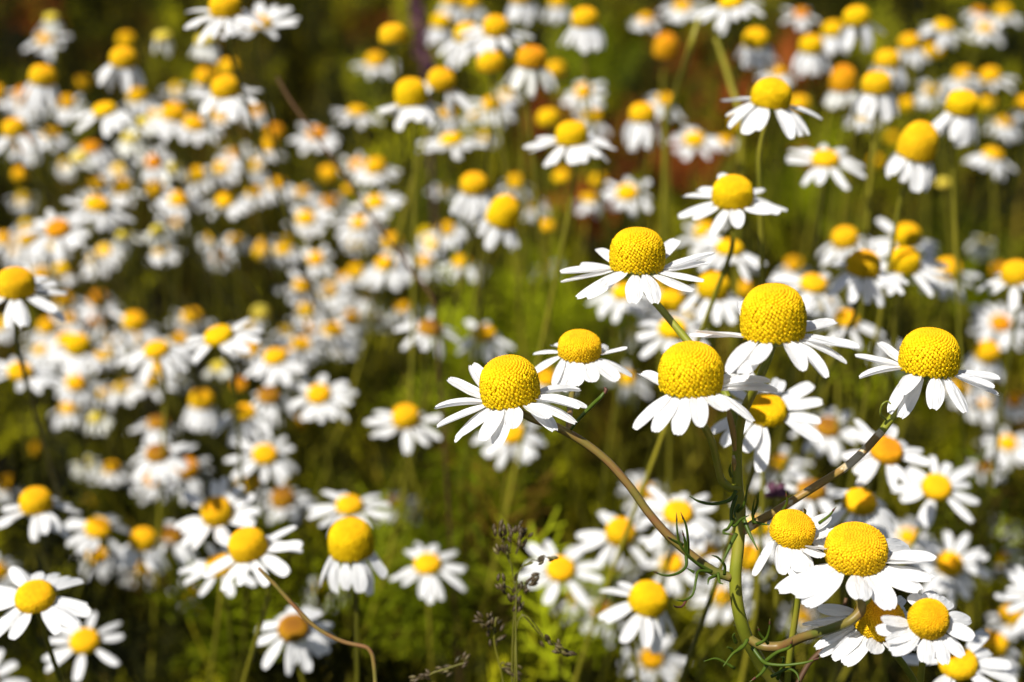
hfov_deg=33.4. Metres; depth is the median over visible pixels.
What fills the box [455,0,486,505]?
chamomile flower
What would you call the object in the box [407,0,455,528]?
purple flower stalk
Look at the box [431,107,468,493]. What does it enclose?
chamomile flower
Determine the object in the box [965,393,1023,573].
chamomile flower
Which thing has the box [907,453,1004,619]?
chamomile flower
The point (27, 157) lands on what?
chamomile flower
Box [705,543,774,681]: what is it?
chamomile flower
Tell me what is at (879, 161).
chamomile bud
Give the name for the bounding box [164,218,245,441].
chamomile flower
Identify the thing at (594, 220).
reddish litter
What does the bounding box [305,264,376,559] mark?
chamomile flower
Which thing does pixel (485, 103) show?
chamomile flower
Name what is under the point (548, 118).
chamomile bud
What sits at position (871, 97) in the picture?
chamomile flower
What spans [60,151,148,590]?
chamomile flower
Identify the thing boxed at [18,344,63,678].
chamomile flower
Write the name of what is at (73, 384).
chamomile flower
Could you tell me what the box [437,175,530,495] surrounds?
chamomile flower
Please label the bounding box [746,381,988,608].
chamomile flower
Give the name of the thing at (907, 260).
chamomile flower
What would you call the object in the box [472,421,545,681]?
chamomile flower
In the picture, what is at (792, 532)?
chamomile flower
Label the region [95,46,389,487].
chamomile flower
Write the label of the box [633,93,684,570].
chamomile flower
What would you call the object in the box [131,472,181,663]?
chamomile flower
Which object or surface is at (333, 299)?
chamomile flower
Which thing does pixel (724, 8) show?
chamomile flower
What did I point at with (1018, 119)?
chamomile flower
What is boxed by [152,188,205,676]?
chamomile flower
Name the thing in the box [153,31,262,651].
chamomile flower
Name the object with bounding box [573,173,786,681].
chamomile flower
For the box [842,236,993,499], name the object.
chamomile flower
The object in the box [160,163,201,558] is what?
chamomile flower
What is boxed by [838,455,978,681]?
chamomile flower
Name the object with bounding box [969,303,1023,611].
chamomile flower
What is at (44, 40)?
chamomile flower
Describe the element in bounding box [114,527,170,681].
chamomile flower
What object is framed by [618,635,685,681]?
chamomile flower
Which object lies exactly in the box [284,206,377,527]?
chamomile flower
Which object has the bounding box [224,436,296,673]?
chamomile flower
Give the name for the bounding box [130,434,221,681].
chamomile flower
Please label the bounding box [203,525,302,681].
chamomile flower
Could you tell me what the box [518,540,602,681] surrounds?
chamomile flower
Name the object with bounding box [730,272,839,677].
chamomile flower
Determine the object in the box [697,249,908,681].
chamomile flower
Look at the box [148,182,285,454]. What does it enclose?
chamomile bud
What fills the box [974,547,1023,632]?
chamomile flower
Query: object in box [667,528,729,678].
chamomile flower
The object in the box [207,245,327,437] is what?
chamomile flower
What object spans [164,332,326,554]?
chamomile flower
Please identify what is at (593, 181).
chamomile bud
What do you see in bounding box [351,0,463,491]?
chamomile flower
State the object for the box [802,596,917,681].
chamomile flower
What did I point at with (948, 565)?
chamomile flower
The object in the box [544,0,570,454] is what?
chamomile flower
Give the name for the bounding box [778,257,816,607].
chamomile flower
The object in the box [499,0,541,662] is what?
chamomile flower
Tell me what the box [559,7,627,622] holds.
chamomile flower
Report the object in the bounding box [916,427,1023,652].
chamomile flower
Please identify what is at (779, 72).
chamomile flower
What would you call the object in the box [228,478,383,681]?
chamomile flower
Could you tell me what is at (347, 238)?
chamomile flower
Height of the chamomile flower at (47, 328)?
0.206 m
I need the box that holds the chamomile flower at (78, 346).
[50,333,436,676]
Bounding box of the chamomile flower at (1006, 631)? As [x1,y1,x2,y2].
[984,604,1023,681]
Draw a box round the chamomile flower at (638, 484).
[575,473,666,648]
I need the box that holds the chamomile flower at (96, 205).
[62,186,183,479]
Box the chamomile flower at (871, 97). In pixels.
[850,71,898,681]
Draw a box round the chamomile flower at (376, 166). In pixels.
[353,157,423,681]
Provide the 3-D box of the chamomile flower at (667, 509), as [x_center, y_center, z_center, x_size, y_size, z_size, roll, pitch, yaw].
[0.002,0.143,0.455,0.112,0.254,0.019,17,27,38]
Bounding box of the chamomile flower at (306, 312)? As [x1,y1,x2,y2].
[220,302,330,680]
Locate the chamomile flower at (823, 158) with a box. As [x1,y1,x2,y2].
[665,144,865,635]
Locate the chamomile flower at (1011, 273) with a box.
[975,260,1023,630]
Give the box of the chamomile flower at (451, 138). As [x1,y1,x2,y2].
[417,129,606,661]
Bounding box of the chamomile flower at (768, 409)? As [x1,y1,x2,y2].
[679,373,823,681]
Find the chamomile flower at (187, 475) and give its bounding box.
[157,457,212,656]
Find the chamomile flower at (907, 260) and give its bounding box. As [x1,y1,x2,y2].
[874,246,951,681]
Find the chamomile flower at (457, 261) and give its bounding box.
[437,255,689,681]
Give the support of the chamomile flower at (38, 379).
on the ground at (144, 396)
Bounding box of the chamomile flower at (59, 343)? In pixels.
[45,329,105,673]
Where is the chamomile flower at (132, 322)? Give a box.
[109,311,436,679]
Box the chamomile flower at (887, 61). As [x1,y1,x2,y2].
[758,49,906,681]
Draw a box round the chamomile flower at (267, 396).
[250,387,338,675]
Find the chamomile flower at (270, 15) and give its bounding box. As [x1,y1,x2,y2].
[220,2,385,545]
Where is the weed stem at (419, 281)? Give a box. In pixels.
[276,76,460,681]
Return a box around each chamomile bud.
[0,167,31,358]
[10,75,90,549]
[30,442,94,515]
[88,497,124,544]
[117,32,157,413]
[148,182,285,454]
[218,59,327,489]
[232,378,283,559]
[251,305,297,658]
[253,245,312,565]
[265,124,346,480]
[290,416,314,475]
[318,166,401,583]
[326,185,353,488]
[333,233,397,456]
[370,50,504,669]
[379,23,419,511]
[403,220,554,677]
[419,168,570,486]
[434,172,568,580]
[435,108,559,672]
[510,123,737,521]
[529,281,753,503]
[546,61,602,509]
[590,174,726,450]
[653,32,713,676]
[749,95,809,513]
[832,96,995,403]
[844,133,899,366]
[861,156,882,240]
[885,97,915,470]
[894,465,1023,520]
[902,263,1003,677]
[906,43,944,678]
[923,178,949,535]
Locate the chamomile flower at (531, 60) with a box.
[502,45,621,676]
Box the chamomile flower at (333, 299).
[316,281,412,529]
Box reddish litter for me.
[0,0,837,488]
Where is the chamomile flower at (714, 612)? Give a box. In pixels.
[690,579,753,680]
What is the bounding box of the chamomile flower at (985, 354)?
[963,340,1003,646]
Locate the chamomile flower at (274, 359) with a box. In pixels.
[244,348,369,678]
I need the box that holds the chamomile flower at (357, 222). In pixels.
[333,213,428,679]
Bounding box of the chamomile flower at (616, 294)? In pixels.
[563,283,662,679]
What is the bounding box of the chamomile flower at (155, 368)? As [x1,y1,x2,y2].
[137,357,264,648]
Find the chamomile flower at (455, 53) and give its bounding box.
[413,22,484,672]
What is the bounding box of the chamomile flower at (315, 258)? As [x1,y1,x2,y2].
[301,245,391,654]
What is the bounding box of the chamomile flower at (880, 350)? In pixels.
[734,341,902,628]
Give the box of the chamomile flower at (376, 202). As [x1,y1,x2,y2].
[313,191,403,565]
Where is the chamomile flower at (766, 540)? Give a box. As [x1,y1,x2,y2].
[644,501,776,681]
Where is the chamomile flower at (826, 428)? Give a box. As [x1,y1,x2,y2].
[630,407,860,681]
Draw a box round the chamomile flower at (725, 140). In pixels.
[586,135,737,510]
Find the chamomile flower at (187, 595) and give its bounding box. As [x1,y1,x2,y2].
[169,580,203,635]
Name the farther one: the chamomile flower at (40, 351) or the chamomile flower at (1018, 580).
the chamomile flower at (40, 351)
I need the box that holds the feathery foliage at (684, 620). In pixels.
[0,0,1023,681]
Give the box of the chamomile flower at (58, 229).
[20,209,325,559]
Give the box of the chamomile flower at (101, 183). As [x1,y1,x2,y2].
[76,176,315,497]
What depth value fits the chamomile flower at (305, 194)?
0.67 m
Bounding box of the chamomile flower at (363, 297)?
[346,287,384,480]
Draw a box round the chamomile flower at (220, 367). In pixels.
[202,361,271,554]
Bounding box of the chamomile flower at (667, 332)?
[636,318,706,669]
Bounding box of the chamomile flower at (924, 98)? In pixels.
[897,80,946,467]
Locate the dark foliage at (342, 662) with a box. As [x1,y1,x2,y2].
[0,0,1023,681]
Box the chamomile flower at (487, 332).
[456,319,513,677]
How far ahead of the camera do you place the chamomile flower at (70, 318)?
0.66 m
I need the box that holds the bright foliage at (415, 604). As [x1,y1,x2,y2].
[91,0,1023,681]
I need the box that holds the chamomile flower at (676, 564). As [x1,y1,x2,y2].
[642,548,702,681]
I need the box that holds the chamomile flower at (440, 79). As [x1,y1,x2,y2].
[255,67,472,679]
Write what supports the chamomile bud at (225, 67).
on the ground at (144, 396)
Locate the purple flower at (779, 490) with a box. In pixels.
[764,481,789,669]
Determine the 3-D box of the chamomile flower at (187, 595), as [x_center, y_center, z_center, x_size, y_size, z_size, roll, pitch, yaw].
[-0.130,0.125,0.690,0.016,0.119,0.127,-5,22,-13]
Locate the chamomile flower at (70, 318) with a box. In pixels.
[52,308,89,567]
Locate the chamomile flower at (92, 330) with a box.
[87,314,210,496]
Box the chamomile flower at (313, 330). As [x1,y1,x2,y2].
[136,322,328,646]
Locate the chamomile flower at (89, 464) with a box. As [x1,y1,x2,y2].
[70,456,101,513]
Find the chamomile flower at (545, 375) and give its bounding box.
[536,368,582,668]
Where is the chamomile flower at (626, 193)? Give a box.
[598,177,738,661]
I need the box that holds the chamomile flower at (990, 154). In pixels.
[784,147,1015,651]
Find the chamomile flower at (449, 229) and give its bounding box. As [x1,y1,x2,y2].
[423,222,500,512]
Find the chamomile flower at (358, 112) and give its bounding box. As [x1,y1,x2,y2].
[305,105,383,503]
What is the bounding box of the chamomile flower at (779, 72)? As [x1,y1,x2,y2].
[653,67,792,580]
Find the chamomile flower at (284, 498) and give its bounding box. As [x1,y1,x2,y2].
[247,487,348,678]
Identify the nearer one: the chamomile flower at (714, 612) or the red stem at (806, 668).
the red stem at (806, 668)
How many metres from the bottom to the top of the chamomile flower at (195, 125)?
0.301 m
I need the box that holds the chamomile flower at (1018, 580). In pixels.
[995,566,1023,681]
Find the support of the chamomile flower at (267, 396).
on the ground at (144, 396)
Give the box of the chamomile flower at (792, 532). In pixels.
[752,509,832,681]
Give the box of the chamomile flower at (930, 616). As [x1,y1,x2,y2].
[875,591,974,681]
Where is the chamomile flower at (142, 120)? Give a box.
[117,116,158,681]
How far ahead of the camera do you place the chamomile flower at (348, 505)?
0.41 m
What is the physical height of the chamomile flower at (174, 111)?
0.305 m
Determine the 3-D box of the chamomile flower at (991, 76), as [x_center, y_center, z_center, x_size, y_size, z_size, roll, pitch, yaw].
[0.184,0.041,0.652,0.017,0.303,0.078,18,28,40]
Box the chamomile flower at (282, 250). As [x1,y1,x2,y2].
[260,244,406,611]
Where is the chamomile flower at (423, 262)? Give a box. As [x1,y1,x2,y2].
[217,249,447,591]
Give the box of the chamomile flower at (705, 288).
[678,271,824,681]
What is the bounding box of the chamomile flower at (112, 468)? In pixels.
[88,462,266,653]
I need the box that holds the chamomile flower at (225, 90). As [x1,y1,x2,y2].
[188,75,335,486]
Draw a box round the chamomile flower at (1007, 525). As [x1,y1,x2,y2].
[984,516,1023,584]
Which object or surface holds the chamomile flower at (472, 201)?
on the ground at (144, 396)
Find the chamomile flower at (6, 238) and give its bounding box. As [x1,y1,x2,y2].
[0,227,226,623]
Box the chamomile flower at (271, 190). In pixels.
[261,178,470,589]
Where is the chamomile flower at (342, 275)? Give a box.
[329,272,447,469]
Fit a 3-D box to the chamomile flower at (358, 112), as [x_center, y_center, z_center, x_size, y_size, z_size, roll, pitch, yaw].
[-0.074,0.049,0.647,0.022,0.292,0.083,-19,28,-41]
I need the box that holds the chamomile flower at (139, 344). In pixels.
[113,332,170,567]
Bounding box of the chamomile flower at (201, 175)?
[183,167,233,527]
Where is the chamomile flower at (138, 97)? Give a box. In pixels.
[119,88,159,513]
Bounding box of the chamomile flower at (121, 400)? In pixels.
[89,382,141,673]
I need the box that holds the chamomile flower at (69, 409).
[50,402,177,664]
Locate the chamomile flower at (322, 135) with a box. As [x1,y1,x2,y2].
[289,124,545,539]
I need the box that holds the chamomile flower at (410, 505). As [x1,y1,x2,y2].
[328,492,424,613]
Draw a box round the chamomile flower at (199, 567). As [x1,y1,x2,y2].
[179,543,256,681]
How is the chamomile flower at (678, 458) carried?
on the ground at (144, 396)
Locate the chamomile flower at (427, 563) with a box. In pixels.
[389,542,465,681]
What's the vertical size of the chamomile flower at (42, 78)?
0.328 m
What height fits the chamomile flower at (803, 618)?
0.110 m
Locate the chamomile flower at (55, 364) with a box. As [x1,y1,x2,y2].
[41,341,86,620]
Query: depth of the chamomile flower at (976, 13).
0.73 m
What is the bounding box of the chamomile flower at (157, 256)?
[147,245,200,564]
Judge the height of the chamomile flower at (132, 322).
0.240 m
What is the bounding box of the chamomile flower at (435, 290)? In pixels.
[368,227,463,475]
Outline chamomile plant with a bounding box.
[434,227,999,681]
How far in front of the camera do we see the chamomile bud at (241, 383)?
0.61 m
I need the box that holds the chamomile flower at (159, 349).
[117,338,195,681]
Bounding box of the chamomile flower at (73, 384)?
[56,370,105,681]
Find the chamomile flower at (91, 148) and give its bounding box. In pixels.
[69,141,260,681]
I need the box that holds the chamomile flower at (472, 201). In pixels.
[317,172,494,606]
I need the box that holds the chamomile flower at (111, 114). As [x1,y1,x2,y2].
[74,101,392,528]
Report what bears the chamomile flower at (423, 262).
on the ground at (144, 396)
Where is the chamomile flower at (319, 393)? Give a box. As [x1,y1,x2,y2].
[286,374,356,647]
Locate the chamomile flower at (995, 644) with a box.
[976,631,1022,679]
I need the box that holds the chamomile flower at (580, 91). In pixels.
[562,81,677,632]
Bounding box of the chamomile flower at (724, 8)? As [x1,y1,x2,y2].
[694,0,769,654]
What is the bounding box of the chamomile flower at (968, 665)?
[902,629,1016,681]
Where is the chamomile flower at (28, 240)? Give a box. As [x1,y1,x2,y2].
[14,228,54,670]
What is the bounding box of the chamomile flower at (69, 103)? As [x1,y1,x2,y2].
[55,95,86,548]
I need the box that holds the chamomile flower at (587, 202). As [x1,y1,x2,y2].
[538,194,607,623]
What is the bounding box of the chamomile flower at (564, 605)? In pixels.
[550,578,608,679]
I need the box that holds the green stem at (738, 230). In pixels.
[714,37,744,681]
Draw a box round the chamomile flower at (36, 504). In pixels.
[0,486,91,681]
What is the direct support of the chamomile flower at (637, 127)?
on the ground at (144, 396)
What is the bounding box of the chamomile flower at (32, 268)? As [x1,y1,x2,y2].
[18,259,111,654]
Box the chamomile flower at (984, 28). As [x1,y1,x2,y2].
[846,22,1003,605]
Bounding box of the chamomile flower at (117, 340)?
[102,334,122,595]
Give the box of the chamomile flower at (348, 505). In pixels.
[307,491,390,681]
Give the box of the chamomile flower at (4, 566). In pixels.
[0,558,37,681]
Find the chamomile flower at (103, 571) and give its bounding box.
[73,547,185,640]
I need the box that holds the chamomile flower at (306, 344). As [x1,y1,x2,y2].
[233,333,326,639]
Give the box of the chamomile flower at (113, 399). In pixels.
[100,380,174,665]
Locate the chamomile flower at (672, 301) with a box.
[600,289,710,681]
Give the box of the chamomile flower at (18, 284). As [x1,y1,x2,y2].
[0,266,130,678]
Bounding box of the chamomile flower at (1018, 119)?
[943,96,1023,595]
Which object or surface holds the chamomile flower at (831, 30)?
on the ground at (144, 396)
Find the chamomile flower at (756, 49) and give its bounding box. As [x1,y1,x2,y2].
[586,27,774,661]
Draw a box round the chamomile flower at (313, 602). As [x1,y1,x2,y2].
[300,576,348,680]
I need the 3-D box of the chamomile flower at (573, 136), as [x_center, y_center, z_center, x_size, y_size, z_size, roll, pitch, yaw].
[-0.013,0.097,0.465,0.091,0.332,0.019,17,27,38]
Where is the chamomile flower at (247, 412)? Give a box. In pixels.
[212,403,275,681]
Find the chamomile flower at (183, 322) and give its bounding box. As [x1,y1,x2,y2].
[163,308,214,651]
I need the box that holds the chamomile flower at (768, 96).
[721,77,821,681]
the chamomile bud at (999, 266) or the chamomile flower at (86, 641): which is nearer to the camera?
the chamomile flower at (86, 641)
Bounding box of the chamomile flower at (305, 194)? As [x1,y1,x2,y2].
[208,184,321,543]
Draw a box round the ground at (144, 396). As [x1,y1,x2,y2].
[0,0,1023,681]
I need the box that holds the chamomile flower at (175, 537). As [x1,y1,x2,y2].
[140,521,204,681]
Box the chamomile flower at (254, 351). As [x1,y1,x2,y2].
[225,342,451,664]
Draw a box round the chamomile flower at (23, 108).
[3,86,151,644]
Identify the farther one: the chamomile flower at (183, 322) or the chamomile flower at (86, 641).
the chamomile flower at (183, 322)
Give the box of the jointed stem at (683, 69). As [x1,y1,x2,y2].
[655,18,700,681]
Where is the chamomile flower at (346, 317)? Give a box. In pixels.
[333,305,401,549]
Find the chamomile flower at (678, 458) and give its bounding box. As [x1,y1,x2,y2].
[640,282,696,629]
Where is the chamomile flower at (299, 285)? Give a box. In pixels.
[274,269,371,491]
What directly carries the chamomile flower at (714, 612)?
on the ground at (144, 396)
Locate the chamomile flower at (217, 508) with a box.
[174,476,259,681]
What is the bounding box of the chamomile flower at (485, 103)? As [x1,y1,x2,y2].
[466,91,598,585]
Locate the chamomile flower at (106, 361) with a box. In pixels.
[83,344,207,677]
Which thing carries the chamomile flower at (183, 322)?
on the ground at (144, 396)
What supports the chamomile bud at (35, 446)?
on the ground at (144, 396)
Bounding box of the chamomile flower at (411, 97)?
[348,77,446,681]
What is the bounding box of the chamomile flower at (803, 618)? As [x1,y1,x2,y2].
[778,605,881,679]
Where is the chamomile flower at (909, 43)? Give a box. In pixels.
[898,33,945,548]
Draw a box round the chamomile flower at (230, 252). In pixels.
[220,234,429,538]
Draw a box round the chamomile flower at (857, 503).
[823,488,896,681]
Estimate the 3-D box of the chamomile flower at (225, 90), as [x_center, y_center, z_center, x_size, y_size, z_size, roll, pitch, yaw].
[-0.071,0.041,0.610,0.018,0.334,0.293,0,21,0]
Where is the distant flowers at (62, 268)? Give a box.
[0,8,893,664]
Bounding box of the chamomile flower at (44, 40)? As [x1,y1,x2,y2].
[0,31,70,342]
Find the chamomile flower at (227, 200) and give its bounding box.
[202,192,251,659]
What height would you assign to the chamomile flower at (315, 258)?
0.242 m
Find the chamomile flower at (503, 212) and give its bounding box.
[464,194,519,663]
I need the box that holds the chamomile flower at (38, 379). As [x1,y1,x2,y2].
[0,357,87,680]
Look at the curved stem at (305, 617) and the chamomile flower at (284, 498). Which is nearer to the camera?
the curved stem at (305, 617)
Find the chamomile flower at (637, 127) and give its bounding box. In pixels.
[582,102,661,681]
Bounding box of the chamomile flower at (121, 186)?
[107,177,193,619]
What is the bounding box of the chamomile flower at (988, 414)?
[939,388,1009,603]
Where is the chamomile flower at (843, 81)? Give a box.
[748,64,856,675]
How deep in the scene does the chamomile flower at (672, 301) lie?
0.45 m
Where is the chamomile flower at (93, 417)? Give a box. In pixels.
[85,412,259,671]
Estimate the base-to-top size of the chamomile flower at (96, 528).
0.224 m
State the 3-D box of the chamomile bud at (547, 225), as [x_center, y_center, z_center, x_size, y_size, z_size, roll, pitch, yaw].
[-0.021,0.063,0.675,0.090,0.246,0.009,14,25,33]
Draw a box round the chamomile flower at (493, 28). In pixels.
[459,15,532,679]
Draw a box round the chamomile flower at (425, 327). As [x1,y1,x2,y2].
[369,306,461,680]
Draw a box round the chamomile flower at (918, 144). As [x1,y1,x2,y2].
[811,120,938,681]
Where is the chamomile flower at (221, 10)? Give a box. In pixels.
[185,0,465,580]
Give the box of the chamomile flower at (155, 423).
[126,415,180,655]
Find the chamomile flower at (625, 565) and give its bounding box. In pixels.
[587,557,640,663]
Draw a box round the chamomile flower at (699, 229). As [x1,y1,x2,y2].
[680,221,755,680]
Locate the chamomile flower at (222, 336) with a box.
[175,318,262,681]
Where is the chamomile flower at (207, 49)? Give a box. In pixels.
[189,34,250,681]
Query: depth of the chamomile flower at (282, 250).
0.65 m
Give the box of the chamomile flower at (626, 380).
[600,362,650,603]
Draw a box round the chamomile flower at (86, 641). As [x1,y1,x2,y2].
[43,612,123,681]
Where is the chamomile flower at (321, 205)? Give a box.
[309,195,402,611]
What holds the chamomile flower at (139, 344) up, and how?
on the ground at (144, 396)
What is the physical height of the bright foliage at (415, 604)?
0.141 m
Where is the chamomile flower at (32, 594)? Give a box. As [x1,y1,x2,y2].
[0,566,90,681]
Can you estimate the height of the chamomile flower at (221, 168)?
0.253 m
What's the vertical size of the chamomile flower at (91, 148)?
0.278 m
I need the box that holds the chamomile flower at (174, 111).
[142,102,261,467]
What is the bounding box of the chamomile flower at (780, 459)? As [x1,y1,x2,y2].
[666,446,812,681]
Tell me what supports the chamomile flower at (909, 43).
on the ground at (144, 396)
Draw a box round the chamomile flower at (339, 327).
[308,317,357,678]
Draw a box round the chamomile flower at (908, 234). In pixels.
[803,218,939,681]
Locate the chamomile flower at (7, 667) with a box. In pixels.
[0,648,27,681]
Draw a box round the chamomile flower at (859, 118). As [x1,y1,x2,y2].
[744,115,884,617]
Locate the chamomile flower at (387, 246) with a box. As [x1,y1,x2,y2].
[142,233,412,663]
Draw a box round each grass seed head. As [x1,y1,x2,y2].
[408,651,469,681]
[472,611,522,681]
[492,519,539,681]
[514,614,576,681]
[515,555,558,681]
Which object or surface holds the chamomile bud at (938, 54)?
on the ground at (144, 396)
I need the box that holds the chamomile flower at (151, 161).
[105,146,172,579]
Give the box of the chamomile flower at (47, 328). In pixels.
[23,318,74,564]
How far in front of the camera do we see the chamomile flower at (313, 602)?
0.54 m
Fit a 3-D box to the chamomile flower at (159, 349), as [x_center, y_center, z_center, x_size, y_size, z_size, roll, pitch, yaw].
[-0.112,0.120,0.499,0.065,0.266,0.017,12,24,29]
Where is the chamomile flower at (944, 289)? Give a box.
[780,257,980,663]
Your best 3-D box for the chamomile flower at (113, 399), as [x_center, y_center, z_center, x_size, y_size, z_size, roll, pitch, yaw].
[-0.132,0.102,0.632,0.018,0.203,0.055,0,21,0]
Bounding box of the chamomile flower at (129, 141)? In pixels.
[65,131,151,646]
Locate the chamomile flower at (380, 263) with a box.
[358,256,565,676]
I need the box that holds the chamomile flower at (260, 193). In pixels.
[240,187,474,524]
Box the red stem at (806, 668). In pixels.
[796,598,847,681]
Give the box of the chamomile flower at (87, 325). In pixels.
[3,317,112,516]
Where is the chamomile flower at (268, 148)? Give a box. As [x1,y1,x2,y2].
[251,140,336,470]
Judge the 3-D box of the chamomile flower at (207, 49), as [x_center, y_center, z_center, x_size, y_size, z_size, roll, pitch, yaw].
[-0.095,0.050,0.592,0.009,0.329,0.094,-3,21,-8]
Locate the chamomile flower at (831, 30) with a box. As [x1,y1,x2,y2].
[696,20,847,681]
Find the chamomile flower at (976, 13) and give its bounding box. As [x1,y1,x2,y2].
[932,7,992,532]
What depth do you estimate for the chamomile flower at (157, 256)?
0.64 m
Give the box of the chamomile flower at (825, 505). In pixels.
[674,466,844,681]
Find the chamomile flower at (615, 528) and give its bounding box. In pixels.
[576,509,664,681]
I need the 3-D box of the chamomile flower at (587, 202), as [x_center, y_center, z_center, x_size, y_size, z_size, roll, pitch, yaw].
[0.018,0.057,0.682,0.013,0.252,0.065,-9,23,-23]
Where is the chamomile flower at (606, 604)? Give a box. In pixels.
[569,599,625,681]
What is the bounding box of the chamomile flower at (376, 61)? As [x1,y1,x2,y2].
[351,52,481,635]
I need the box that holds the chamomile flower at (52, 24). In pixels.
[39,13,85,595]
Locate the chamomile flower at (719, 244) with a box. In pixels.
[690,231,767,657]
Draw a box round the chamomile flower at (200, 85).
[191,67,263,596]
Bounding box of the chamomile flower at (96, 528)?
[50,514,129,681]
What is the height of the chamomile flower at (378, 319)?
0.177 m
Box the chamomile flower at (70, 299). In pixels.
[52,293,122,584]
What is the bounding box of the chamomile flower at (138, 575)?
[91,561,154,604]
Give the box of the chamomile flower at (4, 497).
[0,476,72,548]
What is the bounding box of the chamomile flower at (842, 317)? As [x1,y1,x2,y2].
[808,309,883,678]
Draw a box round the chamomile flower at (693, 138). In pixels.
[585,126,721,580]
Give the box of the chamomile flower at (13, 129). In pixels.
[0,118,254,468]
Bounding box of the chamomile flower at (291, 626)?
[255,606,334,681]
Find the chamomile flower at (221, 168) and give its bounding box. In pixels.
[204,157,380,670]
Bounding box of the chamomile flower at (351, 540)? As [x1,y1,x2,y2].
[319,517,386,681]
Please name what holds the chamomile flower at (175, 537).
on the ground at (144, 396)
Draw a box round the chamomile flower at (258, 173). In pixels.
[250,159,334,433]
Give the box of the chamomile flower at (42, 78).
[14,64,395,519]
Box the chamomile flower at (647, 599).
[598,580,675,681]
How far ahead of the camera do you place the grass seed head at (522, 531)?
0.29 m
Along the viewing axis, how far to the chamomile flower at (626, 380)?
0.59 m
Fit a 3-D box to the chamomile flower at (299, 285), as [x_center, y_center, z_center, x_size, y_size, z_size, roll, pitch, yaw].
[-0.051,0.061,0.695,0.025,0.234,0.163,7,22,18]
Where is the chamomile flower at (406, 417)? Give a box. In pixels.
[365,404,483,681]
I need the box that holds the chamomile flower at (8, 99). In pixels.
[0,85,97,512]
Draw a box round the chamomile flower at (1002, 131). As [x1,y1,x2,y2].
[924,115,1021,471]
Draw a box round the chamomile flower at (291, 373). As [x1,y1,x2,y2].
[281,347,328,558]
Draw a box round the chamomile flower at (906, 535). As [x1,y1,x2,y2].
[794,518,931,681]
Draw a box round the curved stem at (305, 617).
[258,567,376,681]
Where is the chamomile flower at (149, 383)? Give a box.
[125,374,294,598]
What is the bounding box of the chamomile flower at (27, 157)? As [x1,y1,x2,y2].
[6,136,81,518]
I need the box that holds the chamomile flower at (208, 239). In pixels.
[197,234,223,459]
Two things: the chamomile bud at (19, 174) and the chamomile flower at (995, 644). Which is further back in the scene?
the chamomile bud at (19, 174)
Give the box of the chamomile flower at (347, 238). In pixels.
[340,221,529,629]
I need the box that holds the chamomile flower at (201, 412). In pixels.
[181,389,295,681]
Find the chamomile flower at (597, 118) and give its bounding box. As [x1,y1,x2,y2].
[504,109,610,485]
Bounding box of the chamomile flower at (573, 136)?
[465,120,615,681]
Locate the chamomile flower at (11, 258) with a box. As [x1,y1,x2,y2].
[4,244,168,520]
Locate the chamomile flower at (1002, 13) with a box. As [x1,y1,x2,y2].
[935,4,1021,425]
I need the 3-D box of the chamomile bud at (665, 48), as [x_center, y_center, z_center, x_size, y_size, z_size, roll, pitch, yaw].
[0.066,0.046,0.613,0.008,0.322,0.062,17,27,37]
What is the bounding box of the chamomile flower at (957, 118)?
[932,89,978,681]
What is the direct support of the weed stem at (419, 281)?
on the ground at (144, 396)
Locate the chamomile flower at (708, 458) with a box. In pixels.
[677,328,802,665]
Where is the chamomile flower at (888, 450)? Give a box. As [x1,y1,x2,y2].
[842,418,929,681]
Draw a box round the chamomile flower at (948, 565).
[871,530,991,681]
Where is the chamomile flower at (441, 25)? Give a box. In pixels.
[425,13,525,647]
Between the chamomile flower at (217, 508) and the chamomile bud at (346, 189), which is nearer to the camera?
the chamomile flower at (217, 508)
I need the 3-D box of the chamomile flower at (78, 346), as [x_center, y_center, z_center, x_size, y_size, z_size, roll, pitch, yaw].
[-0.067,0.091,0.593,0.016,0.252,0.194,16,26,36]
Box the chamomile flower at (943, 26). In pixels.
[918,19,1023,491]
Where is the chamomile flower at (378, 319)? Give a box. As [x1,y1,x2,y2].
[355,312,394,484]
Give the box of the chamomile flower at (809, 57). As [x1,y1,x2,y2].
[792,35,862,681]
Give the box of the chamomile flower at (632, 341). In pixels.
[501,328,647,485]
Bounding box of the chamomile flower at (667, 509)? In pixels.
[618,486,716,681]
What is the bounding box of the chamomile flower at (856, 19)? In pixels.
[763,5,884,680]
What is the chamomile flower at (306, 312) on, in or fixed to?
on the ground at (144, 396)
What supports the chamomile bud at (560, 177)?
on the ground at (144, 396)
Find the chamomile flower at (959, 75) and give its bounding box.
[940,67,980,501]
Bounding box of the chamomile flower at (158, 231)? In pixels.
[133,224,179,663]
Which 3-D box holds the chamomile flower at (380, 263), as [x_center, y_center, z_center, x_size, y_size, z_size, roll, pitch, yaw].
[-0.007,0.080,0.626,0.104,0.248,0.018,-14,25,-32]
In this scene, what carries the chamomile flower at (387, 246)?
on the ground at (144, 396)
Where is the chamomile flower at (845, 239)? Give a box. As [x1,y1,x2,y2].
[764,226,879,681]
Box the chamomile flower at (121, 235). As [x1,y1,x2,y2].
[29,230,142,681]
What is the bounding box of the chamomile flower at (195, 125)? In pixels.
[165,112,387,680]
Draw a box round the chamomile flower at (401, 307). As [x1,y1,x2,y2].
[271,301,420,487]
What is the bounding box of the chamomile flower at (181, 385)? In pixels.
[173,375,302,508]
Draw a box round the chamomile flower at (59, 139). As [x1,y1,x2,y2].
[34,128,127,539]
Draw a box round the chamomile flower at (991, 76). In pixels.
[965,67,1020,600]
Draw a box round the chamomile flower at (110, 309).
[78,290,191,573]
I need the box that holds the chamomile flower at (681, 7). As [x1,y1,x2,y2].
[562,0,708,545]

